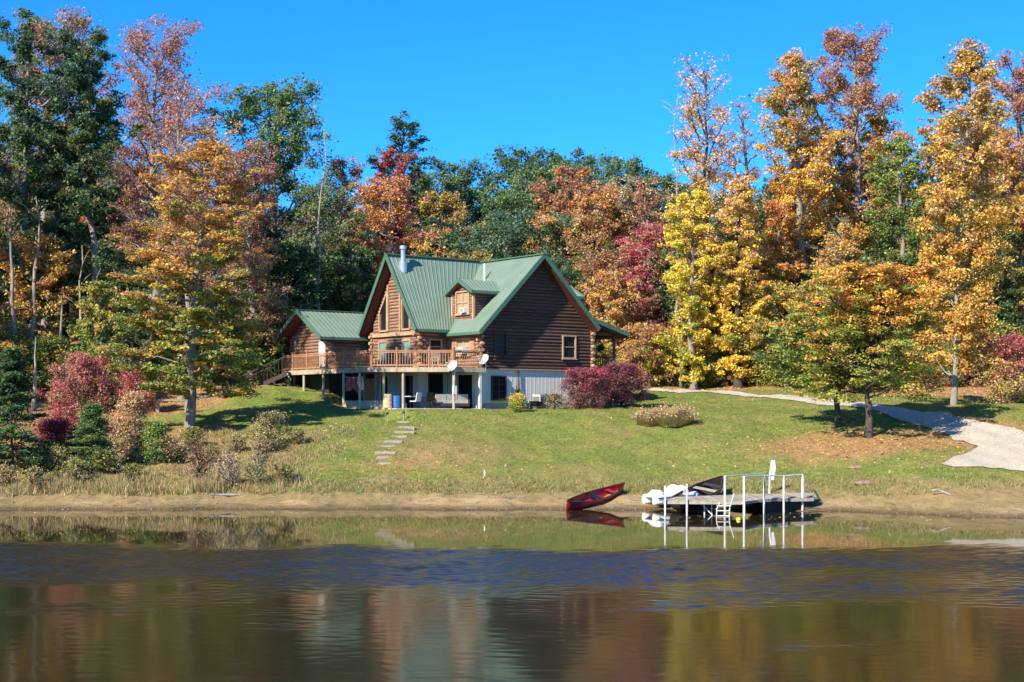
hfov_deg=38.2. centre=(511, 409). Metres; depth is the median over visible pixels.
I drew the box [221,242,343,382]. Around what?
tree
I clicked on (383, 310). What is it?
window
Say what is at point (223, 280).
tree
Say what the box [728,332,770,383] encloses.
shrub
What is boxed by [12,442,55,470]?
weed clump
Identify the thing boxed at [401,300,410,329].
window
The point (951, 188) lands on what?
tree
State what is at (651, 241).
tree
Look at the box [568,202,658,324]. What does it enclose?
tree
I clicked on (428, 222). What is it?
tree
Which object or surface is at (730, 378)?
shrub
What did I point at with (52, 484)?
tall dry grass
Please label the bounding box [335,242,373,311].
tree
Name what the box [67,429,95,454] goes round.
weed clump
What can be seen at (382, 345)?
door
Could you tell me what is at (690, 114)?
tree
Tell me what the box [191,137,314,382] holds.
tree
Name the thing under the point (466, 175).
tree
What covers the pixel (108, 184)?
tree
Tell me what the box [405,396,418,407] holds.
patio table
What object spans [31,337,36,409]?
dead tree
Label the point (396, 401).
barrel
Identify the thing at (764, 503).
dock
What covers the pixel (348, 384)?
shirt
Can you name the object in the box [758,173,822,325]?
tree
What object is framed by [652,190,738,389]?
tree
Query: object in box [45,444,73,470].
weed clump
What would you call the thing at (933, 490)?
driftwood
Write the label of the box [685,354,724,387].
shrub
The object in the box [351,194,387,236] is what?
tree
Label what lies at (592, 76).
sky
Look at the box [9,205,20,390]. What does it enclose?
dead tree
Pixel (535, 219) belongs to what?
tree
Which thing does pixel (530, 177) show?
tree
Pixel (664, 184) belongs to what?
tree
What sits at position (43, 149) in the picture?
tree
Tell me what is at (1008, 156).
tree
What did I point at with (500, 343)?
window
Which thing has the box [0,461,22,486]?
weed clump
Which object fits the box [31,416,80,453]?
shrub
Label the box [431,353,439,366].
deck chair
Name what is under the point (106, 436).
weed clump
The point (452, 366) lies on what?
satellite dish
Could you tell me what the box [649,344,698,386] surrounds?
shrub
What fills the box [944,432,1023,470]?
driveway
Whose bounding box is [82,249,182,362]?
tree
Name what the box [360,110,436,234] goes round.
pine tree
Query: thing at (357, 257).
tree
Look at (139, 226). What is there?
tree
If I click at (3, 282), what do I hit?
tree
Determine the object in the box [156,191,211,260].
tree
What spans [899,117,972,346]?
tree
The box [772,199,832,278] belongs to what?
tree
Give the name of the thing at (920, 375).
shrub
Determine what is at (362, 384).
shirt
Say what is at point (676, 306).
dead tree
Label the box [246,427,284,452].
weed clump
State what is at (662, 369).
shrub
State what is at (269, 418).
shrub
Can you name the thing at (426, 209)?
tree
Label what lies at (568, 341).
window
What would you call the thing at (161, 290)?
tree
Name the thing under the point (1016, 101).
tree
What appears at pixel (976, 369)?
shrub
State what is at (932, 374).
shrub
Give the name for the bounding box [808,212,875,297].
tree
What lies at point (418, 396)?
patio chair
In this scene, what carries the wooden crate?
on the ground at (236, 412)
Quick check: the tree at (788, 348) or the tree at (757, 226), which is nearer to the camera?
the tree at (788, 348)
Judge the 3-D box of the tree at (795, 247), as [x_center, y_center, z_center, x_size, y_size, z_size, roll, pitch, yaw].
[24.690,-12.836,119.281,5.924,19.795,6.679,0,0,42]
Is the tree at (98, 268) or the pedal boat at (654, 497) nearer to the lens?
the pedal boat at (654, 497)
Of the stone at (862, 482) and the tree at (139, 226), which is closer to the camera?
the stone at (862, 482)
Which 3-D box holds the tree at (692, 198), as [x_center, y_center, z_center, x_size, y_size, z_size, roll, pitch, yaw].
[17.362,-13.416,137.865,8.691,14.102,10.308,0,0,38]
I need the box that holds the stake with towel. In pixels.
[769,460,775,492]
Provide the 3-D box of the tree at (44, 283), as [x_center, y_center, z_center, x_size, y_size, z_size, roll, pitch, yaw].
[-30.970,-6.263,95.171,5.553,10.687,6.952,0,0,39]
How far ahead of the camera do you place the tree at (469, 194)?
138.58 m
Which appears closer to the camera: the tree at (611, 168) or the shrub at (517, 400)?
the shrub at (517, 400)
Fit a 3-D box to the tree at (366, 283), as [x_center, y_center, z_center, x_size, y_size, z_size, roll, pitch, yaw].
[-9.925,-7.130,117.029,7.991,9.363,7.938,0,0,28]
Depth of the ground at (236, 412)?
74.28 m
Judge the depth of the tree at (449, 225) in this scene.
127.17 m
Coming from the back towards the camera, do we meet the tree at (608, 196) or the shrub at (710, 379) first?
the tree at (608, 196)
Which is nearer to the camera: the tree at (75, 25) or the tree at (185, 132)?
the tree at (185, 132)
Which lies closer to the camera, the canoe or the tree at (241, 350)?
the canoe
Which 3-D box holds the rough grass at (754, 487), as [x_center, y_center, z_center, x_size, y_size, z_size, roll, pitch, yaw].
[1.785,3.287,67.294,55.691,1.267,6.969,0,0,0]
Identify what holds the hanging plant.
hanging from the log cabin
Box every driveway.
[642,387,1022,463]
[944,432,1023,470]
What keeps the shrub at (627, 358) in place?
on the ground at (236, 412)
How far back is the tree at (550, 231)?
119.52 m
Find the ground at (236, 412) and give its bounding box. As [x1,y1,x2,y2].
[0,248,1023,517]
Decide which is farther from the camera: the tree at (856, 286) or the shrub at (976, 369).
the shrub at (976, 369)
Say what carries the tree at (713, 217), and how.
on the ground at (236, 412)
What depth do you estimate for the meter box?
88.12 m
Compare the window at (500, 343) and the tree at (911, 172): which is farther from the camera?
the tree at (911, 172)
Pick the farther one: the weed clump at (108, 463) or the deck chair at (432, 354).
the deck chair at (432, 354)
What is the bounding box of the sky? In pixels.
[0,0,1023,243]
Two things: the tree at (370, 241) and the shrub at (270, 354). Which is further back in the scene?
the tree at (370, 241)
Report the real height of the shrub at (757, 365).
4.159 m
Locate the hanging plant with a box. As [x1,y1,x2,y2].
[596,341,605,352]
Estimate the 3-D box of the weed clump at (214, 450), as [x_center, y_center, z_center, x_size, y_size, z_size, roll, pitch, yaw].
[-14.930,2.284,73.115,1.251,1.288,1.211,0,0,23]
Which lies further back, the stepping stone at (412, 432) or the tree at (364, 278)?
the tree at (364, 278)
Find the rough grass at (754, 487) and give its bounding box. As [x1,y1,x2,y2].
[0,467,1023,497]
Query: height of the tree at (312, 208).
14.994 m
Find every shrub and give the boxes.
[0,325,28,372]
[0,339,43,401]
[8,334,96,399]
[27,351,123,434]
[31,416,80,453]
[42,349,107,407]
[76,348,152,404]
[104,390,152,462]
[113,369,156,410]
[133,339,182,380]
[135,418,171,465]
[178,441,214,480]
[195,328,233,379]
[206,328,288,382]
[212,449,246,487]
[239,433,272,484]
[248,409,300,446]
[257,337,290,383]
[506,393,529,412]
[544,392,569,408]
[558,366,614,408]
[597,342,625,370]
[599,338,667,386]
[599,361,653,406]
[608,322,678,388]
[637,343,678,385]
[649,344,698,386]
[675,349,715,387]
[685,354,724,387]
[698,342,746,386]
[722,356,758,385]
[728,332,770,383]
[740,334,790,386]
[759,346,806,385]
[878,348,936,389]
[892,352,946,388]
[914,357,951,387]
[934,340,985,385]
[944,332,1003,385]
[959,318,1023,383]
[978,332,1023,403]
[993,324,1023,364]
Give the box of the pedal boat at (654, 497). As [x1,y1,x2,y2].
[642,484,698,504]
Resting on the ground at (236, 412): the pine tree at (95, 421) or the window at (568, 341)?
the pine tree at (95, 421)
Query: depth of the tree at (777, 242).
109.17 m
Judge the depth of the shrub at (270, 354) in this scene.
99.95 m
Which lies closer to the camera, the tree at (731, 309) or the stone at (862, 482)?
the stone at (862, 482)
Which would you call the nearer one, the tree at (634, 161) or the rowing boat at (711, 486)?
the rowing boat at (711, 486)
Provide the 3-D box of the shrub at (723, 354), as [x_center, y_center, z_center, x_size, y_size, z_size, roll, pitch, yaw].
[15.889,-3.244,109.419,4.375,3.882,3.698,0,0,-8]
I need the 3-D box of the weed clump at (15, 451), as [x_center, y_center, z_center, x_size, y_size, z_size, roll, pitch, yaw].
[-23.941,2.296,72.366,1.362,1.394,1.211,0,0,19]
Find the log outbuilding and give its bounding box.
[273,309,373,400]
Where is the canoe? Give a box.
[566,482,624,509]
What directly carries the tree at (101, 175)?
on the ground at (236, 412)
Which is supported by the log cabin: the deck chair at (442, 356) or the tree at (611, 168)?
the deck chair at (442, 356)
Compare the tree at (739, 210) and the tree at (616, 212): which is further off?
the tree at (616, 212)
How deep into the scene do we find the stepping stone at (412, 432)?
81.28 m
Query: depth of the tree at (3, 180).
129.50 m
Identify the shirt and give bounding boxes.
[346,377,351,390]
[351,377,356,387]
[357,377,363,389]
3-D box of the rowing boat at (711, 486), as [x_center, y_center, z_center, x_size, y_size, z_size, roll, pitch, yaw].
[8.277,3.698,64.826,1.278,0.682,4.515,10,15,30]
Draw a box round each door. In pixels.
[319,341,325,368]
[378,340,387,366]
[381,377,386,399]
[402,339,410,366]
[407,376,412,407]
[461,375,471,407]
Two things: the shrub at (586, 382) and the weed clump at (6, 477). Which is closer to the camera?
the weed clump at (6, 477)
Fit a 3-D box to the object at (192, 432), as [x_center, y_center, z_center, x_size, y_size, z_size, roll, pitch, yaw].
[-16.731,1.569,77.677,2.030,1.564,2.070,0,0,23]
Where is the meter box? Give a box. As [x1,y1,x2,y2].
[452,386,456,393]
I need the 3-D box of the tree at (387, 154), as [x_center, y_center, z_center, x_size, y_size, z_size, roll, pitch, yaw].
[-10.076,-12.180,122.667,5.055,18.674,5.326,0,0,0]
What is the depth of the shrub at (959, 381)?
101.41 m
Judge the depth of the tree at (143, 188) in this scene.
140.56 m
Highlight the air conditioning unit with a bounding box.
[533,394,550,408]
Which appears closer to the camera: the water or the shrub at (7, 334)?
the water
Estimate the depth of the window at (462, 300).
91.97 m
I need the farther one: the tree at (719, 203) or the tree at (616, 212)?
the tree at (719, 203)
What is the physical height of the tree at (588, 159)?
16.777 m
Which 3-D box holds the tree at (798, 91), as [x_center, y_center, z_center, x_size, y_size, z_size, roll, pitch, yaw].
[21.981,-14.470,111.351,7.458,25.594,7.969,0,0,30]
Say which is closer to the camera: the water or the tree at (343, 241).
the water
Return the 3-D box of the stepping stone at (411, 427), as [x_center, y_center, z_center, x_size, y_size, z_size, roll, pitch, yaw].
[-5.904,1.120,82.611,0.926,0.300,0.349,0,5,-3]
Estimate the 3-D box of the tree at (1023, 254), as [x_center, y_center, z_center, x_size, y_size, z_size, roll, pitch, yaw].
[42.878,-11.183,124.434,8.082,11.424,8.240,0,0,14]
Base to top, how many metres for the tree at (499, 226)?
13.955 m
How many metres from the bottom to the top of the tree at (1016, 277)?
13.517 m
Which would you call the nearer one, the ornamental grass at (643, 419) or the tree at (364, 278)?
the ornamental grass at (643, 419)
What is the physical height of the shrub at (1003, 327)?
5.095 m
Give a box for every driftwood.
[206,493,242,495]
[931,489,951,494]
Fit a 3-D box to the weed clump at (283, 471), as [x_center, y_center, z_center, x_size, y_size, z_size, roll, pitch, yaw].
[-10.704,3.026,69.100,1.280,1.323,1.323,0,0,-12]
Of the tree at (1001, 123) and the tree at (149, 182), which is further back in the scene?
the tree at (149, 182)
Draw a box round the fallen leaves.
[6,371,1023,489]
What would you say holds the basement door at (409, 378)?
in the log cabin
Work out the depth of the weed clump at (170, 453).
72.87 m
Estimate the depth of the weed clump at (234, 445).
76.38 m
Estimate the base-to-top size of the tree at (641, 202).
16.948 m
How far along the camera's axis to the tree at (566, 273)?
111.36 m
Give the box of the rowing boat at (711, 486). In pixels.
[670,475,723,510]
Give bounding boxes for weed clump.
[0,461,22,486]
[9,443,27,464]
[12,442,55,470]
[20,465,51,487]
[37,437,71,458]
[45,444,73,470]
[46,471,62,479]
[58,453,87,483]
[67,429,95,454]
[83,445,127,473]
[86,429,115,446]
[118,461,149,481]
[122,452,138,463]
[145,434,191,463]
[172,449,188,462]
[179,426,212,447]
[201,443,221,462]
[218,432,250,451]
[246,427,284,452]
[269,461,295,482]
[289,427,307,444]
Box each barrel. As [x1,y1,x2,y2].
[383,394,391,407]
[392,396,400,407]
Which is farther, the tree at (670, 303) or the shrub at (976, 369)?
the tree at (670, 303)
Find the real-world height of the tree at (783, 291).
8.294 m
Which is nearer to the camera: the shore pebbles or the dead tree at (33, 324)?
the shore pebbles
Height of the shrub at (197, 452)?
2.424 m
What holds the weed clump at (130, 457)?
on the ground at (236, 412)
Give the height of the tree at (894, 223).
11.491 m
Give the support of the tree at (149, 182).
on the ground at (236, 412)
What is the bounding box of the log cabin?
[239,245,629,408]
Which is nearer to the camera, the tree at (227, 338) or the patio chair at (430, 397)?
the tree at (227, 338)
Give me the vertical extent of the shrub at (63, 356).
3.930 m
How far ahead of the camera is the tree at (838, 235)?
130.58 m
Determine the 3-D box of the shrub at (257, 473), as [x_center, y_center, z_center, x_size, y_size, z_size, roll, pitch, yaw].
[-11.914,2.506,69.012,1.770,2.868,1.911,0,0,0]
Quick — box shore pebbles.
[0,491,1023,517]
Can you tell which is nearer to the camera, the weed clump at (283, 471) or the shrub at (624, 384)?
the weed clump at (283, 471)
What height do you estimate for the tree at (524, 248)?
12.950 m
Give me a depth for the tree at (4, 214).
123.50 m
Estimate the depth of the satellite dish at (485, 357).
89.24 m
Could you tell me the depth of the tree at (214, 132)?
108.81 m
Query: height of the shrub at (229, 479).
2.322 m
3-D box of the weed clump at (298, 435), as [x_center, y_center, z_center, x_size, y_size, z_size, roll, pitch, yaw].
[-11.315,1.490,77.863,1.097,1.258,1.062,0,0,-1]
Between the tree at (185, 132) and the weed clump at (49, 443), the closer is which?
the weed clump at (49, 443)
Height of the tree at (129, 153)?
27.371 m
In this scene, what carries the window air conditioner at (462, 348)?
attached to the log cabin
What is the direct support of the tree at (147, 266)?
on the ground at (236, 412)
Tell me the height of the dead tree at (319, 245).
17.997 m
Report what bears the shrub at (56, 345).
on the ground at (236, 412)
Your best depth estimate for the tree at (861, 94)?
115.20 m
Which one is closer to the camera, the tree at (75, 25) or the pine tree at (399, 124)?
the tree at (75, 25)
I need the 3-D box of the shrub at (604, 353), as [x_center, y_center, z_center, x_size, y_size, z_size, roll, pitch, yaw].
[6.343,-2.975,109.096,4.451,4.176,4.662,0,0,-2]
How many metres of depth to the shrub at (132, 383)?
87.53 m
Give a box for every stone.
[375,451,395,454]
[376,456,390,458]
[384,440,402,442]
[394,431,414,433]
[398,426,414,429]
[847,465,862,468]
[854,480,873,485]
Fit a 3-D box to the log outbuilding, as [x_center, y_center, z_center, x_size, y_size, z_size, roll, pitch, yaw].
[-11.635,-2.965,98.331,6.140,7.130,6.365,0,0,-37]
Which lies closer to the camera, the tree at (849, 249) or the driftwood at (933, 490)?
the driftwood at (933, 490)
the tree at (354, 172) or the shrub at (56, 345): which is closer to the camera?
the shrub at (56, 345)
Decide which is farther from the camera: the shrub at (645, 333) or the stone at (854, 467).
the shrub at (645, 333)
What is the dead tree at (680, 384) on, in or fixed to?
on the ground at (236, 412)
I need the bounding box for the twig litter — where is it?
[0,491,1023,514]
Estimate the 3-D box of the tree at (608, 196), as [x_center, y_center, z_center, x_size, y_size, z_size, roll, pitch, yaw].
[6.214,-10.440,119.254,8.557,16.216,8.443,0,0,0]
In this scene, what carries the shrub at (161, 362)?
on the ground at (236, 412)
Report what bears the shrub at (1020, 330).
on the ground at (236, 412)
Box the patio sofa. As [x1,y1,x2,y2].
[431,394,469,405]
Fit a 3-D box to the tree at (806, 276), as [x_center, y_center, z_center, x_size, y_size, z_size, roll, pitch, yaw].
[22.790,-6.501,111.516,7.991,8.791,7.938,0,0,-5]
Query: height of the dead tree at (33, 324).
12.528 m
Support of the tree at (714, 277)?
on the ground at (236, 412)
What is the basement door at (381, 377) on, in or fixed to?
in the log cabin
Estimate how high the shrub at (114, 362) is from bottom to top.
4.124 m
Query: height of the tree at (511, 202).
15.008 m
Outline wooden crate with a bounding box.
[144,396,155,410]
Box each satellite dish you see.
[446,360,456,379]
[478,354,488,369]
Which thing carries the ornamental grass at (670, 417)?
on the ground at (236, 412)
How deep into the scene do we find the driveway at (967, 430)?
79.10 m
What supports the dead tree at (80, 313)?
on the ground at (236, 412)
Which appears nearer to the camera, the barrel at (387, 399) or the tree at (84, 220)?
the barrel at (387, 399)
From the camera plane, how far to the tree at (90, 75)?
97.70 m
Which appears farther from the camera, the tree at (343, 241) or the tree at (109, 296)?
the tree at (343, 241)
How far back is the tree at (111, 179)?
140.63 m
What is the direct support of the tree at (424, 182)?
on the ground at (236, 412)
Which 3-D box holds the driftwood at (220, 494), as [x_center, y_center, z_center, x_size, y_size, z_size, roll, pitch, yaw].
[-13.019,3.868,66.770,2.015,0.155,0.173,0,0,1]
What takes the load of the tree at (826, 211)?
on the ground at (236, 412)
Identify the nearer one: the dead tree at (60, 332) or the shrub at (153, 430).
the shrub at (153, 430)
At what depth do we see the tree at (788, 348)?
79.36 m
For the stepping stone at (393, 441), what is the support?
on the ground at (236, 412)
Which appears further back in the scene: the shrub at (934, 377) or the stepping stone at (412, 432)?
the shrub at (934, 377)
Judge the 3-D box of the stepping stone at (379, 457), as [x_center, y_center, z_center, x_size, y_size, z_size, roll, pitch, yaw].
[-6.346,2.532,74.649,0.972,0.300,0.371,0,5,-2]
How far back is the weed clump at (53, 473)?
68.78 m
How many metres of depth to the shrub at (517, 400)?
88.45 m
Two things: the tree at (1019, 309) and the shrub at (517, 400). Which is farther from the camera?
the tree at (1019, 309)
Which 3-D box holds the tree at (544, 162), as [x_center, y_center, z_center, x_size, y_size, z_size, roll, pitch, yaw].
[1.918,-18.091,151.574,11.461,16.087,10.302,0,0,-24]
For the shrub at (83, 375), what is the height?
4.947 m
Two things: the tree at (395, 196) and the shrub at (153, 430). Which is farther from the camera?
the tree at (395, 196)
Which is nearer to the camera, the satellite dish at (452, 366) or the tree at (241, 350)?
the satellite dish at (452, 366)
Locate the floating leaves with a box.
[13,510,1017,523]
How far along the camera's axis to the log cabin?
92.53 m
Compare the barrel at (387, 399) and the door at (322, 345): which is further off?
the door at (322, 345)
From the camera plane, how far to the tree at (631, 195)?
129.58 m
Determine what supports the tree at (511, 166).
on the ground at (236, 412)
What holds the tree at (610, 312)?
on the ground at (236, 412)
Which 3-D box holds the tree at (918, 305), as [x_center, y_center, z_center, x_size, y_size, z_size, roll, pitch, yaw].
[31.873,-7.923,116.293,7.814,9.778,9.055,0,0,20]
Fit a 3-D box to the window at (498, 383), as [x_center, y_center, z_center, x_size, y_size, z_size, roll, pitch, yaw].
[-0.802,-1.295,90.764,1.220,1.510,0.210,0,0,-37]
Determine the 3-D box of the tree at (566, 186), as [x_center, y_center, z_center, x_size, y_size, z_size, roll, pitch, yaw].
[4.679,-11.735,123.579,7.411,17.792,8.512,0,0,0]
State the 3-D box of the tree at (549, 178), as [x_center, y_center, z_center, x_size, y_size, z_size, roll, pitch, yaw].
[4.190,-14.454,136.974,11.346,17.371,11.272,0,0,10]
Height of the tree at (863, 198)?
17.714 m
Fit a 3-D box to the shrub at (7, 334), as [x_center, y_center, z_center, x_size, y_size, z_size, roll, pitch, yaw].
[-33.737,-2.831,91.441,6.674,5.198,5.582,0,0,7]
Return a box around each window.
[379,292,387,331]
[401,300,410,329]
[428,339,441,349]
[428,374,442,393]
[452,337,474,356]
[454,290,470,315]
[491,376,506,400]
[494,332,508,357]
[561,335,577,359]
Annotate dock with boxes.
[662,473,816,515]
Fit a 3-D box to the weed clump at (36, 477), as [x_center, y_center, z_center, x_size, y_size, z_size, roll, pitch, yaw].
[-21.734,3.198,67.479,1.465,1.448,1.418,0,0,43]
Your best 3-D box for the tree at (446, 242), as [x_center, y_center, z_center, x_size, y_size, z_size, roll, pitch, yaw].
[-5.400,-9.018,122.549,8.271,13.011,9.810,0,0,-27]
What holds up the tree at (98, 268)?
on the ground at (236, 412)
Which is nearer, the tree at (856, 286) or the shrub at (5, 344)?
the tree at (856, 286)
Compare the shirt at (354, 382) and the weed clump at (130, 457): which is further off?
the shirt at (354, 382)
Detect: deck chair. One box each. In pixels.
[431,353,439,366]
[432,353,446,366]
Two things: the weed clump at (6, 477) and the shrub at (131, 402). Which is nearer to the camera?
the weed clump at (6, 477)
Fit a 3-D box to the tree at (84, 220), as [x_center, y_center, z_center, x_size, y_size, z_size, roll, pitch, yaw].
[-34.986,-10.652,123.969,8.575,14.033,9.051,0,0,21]
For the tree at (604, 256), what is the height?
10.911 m
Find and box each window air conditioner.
[457,347,468,353]
[459,308,467,312]
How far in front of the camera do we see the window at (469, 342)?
91.21 m
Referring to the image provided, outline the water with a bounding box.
[0,509,1023,681]
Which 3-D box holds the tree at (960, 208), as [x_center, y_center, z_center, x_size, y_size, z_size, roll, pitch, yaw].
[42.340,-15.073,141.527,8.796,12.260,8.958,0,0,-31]
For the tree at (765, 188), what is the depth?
146.22 m
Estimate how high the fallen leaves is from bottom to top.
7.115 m
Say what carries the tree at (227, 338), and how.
on the ground at (236, 412)
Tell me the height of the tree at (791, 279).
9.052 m
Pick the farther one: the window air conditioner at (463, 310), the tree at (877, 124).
the tree at (877, 124)
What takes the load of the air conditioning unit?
on the ground at (236, 412)
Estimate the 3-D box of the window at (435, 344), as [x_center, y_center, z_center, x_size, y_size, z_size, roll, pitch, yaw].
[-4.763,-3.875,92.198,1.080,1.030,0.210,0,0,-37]
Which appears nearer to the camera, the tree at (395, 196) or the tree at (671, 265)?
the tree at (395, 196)
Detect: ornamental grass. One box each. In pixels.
[630,406,661,425]
[646,402,700,426]
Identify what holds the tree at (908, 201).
on the ground at (236, 412)
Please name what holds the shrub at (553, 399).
on the ground at (236, 412)
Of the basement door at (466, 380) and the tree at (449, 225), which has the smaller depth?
the basement door at (466, 380)
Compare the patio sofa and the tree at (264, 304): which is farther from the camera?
the tree at (264, 304)
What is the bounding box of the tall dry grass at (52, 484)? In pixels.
[0,423,357,496]
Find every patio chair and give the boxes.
[409,392,421,407]
[422,392,434,407]
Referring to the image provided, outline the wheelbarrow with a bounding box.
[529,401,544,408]
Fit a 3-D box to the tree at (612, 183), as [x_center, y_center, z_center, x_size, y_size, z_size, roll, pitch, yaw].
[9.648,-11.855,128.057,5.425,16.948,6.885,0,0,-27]
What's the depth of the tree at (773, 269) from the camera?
110.96 m
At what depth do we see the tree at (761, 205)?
137.49 m
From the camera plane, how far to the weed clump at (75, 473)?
68.73 m
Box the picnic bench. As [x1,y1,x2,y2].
[155,400,187,411]
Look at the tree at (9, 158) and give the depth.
137.94 m
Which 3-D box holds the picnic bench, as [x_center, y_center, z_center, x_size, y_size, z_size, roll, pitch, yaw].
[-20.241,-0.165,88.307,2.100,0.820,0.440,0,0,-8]
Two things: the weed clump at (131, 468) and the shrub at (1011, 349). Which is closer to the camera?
the weed clump at (131, 468)
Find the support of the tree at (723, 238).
on the ground at (236, 412)
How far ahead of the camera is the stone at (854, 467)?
69.94 m
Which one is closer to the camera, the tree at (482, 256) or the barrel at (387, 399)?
the barrel at (387, 399)
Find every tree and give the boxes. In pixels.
[0,5,124,363]
[0,7,94,340]
[0,151,15,281]
[0,172,36,286]
[0,180,56,339]
[0,211,111,364]
[0,229,84,387]
[0,230,25,339]
[0,346,59,468]
[5,115,94,258]
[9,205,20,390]
[10,26,144,350]
[13,196,39,358]
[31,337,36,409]
[42,91,151,382]
[49,202,129,333]
[56,14,234,361]
[57,175,126,300]
[59,297,65,396]
[63,248,91,348]
[63,402,117,471]
[65,280,136,396]
[82,159,128,259]
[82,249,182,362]
[83,160,125,258]
[87,138,273,428]
[105,177,158,329]
[110,202,165,309]
[110,241,185,339]
[117,164,165,238]
[133,265,210,360]
[135,73,213,401]
[139,72,363,361]
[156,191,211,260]
[164,115,243,327]
[182,253,246,330]
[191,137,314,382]
[196,319,278,381]
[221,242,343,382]
[246,178,376,311]
[302,155,370,290]
[304,135,332,309]
[306,220,366,311]
[309,245,381,311]
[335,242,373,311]
[345,173,452,297]
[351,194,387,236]
[353,223,382,287]
[358,253,380,305]
[359,263,377,303]
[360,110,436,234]
[364,148,419,257]
[368,189,479,251]
[378,215,440,265]
[381,170,469,251]
[404,225,471,257]
[419,221,482,256]
[426,157,502,225]
[433,185,492,251]
[441,248,494,260]
[446,188,538,254]
[454,206,539,259]
[461,221,536,258]
[471,143,554,229]
[481,166,558,252]
[507,159,605,254]
[510,211,618,289]
[514,178,622,264]
[523,153,591,252]
[525,164,600,292]
[536,180,638,318]
[542,146,612,252]
[549,255,594,291]
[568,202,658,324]
[571,244,670,348]
[575,267,642,363]
[582,221,677,373]
[587,160,665,231]
[589,155,666,203]
[599,186,668,321]
[604,173,649,324]
[607,175,671,336]
[632,248,734,379]
[634,172,694,318]
[649,233,718,326]
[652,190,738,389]
[658,187,724,229]
[660,52,773,385]
[660,92,695,364]
[669,209,754,276]
[679,240,684,387]
[679,283,775,347]
[687,174,777,387]
[701,257,735,311]
[702,256,791,377]
[705,214,791,285]
[710,194,734,233]
[718,95,772,378]
[722,279,829,387]
[728,194,774,240]
[740,198,806,377]
[748,47,853,313]
[749,257,962,437]
[750,299,902,427]
[755,177,807,229]
[755,213,813,284]
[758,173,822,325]
[760,255,797,282]
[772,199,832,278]
[777,18,920,260]
[781,265,826,318]
[784,128,849,294]
[794,213,868,276]
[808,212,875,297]
[809,221,893,383]
[821,196,867,251]
[838,151,888,260]
[845,104,912,265]
[852,136,960,304]
[871,253,953,345]
[875,186,947,257]
[882,213,941,261]
[888,242,950,310]
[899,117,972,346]
[905,36,1023,404]
[928,192,975,232]
[935,196,1023,333]
[936,111,1021,307]
[951,269,1023,341]
[962,127,1023,323]
[965,48,1023,324]
[973,234,1023,265]
[999,228,1023,306]
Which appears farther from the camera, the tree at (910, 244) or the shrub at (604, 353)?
the tree at (910, 244)
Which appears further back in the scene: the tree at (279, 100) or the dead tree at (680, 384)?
the tree at (279, 100)
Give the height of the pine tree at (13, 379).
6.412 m
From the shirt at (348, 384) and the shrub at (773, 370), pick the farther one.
the shrub at (773, 370)
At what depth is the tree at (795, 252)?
130.98 m
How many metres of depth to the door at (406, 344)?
92.51 m
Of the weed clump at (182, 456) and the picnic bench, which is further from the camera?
the picnic bench
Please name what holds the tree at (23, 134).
on the ground at (236, 412)
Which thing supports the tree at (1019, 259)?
on the ground at (236, 412)
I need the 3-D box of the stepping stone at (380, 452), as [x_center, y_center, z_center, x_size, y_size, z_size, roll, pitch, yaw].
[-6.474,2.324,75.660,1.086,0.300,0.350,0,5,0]
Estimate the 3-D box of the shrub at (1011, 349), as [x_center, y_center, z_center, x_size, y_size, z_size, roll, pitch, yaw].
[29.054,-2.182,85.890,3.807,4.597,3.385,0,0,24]

